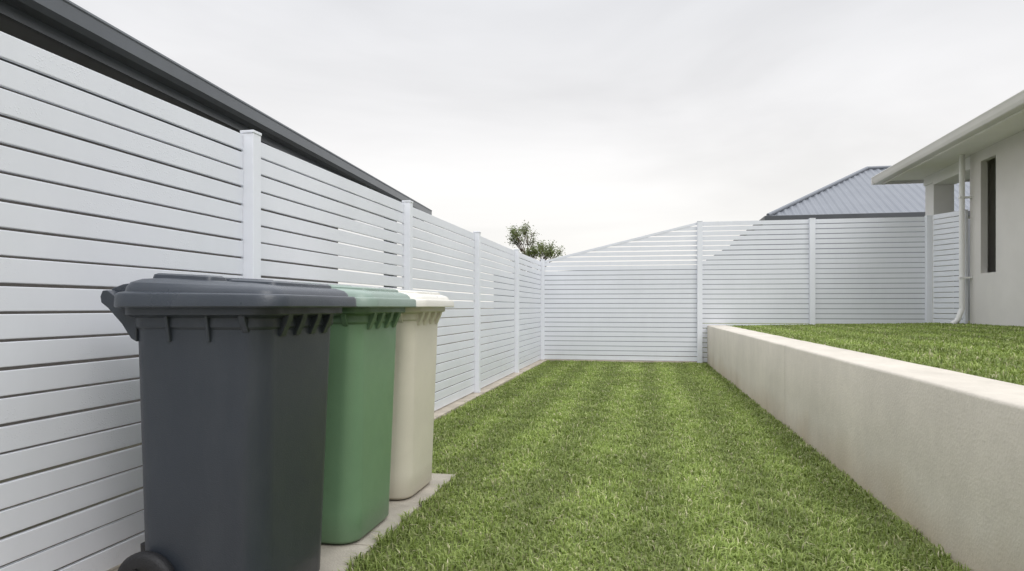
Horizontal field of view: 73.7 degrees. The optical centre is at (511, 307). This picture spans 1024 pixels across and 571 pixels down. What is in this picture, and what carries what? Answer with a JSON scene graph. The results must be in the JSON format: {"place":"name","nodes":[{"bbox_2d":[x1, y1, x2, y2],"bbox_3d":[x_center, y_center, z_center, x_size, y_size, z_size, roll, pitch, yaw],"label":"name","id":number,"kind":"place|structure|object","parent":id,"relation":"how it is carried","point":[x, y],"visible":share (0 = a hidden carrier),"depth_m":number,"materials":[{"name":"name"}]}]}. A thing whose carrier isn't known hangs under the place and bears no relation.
{"place":"outdoors","nodes":[
{"label":"outdoors","id":0,"kind":"place"},
{"bbox_2d":[0,308,706,570],"bbox_3d":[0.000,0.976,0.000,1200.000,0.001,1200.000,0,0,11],"label":"ground","id":1,"kind":"structure","parent":0,"point":[54,467],"depth_m":4.05,"materials":[{"name":"soil"}]},
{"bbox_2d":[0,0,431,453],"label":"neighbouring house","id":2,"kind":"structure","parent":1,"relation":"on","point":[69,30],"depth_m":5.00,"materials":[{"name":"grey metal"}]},
{"bbox_2d":[0,31,546,570],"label":"slatted fence","id":3,"kind":"object","parent":1,"relation":"on","point":[252,233],"visible":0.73,"depth_m":2.47,"materials":[{"name":"white metal"}]},
{"bbox_2d":[506,220,565,271],"bbox_3d":[0.817,-1.105,25.076,1.862,4.150,2.329,0,0,-20],"label":"tree","id":4,"kind":"object","parent":1,"relation":"on","point":[541,251],"visible":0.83,"depth_m":24.92,"materials":[{"name":"green plant"}]},
{"bbox_2d":[733,166,969,240],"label":"neighbouring house","id":5,"kind":"structure","parent":1,"relation":"on","point":[856,194],"depth_m":18.37,"materials":[{"name":"grey metal"}]},
{"bbox_2d":[707,325,1023,570],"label":"retaining wall","id":6,"kind":"structure","parent":1,"relation":"on","point":[935,455],"depth_m":3.05,"materials":[{"name":"white concrete"}]},
{"bbox_2d":[319,473,454,570],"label":"path","id":7,"kind":"structure","parent":0,"point":[333,556],"depth_m":2.90,"materials":[{"name":"concrete"}]},
{"bbox_2d":[100,273,355,570],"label":"wheelie bin","id":8,"kind":"object","parent":7,"relation":"on","point":[234,373],"visible":1,"depth_m":2.08,"materials":[{"name":"grey plastic"}]},
{"bbox_2d":[301,282,415,543],"bbox_3d":[-0.801,0.424,2.964,0.650,1.064,0.591,0,0,11],"label":"wheelie bin","id":9,"kind":"object","parent":7,"relation":"on","point":[357,468],"visible":0.45,"depth_m":2.74,"materials":[{"name":"green plastic"}]},
{"bbox_2d":[354,286,453,499],"bbox_3d":[-0.681,0.424,3.593,0.650,1.064,0.577,0,0,12],"label":"wheelie bin","id":10,"kind":"object","parent":7,"relation":"on","point":[413,403],"visible":0.27,"depth_m":3.39,"materials":[{"name":"beige plastic"}]},
{"bbox_2d":[70,0,1023,301],"label":"sky","id":11,"kind":"structure","parent":0,"point":[592,124],"materials":[{"name":"white"}]},
{"bbox_2d":[332,360,970,570],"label":"lawn","id":12,"kind":"structure","parent":0,"point":[925,541],"depth_m":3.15,"materials":[{"name":"green plant"}]},
{"bbox_2d":[494,215,969,363],"bbox_3d":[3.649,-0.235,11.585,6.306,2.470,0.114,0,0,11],"label":"slatted fence","id":13,"kind":"object","parent":12,"relation":"on","point":[784,275],"visible":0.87,"depth_m":11.59,"materials":[{"name":"white metal"}]},
{"bbox_2d":[702,321,1023,385],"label":"raised lawn","id":14,"kind":"structure","parent":0,"point":[836,340],"depth_m":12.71,"materials":[{"name":"green plant"}]},
{"bbox_2d":[871,90,1023,325],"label":"house","id":15,"kind":"structure","parent":14,"relation":"on","point":[983,154],"depth_m":9.81,"materials":[{"name":"paint"}]},
{"bbox_2d":[933,209,967,323],"bbox_3d":[6.792,-0.560,10.589,0.056,1.821,0.633,0,0,-11],"label":"slatted fence","id":16,"kind":"object","parent":14,"relation":"on","point":[940,302],"visible":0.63,"depth_m":10.62,"materials":[{"name":"white metal"}]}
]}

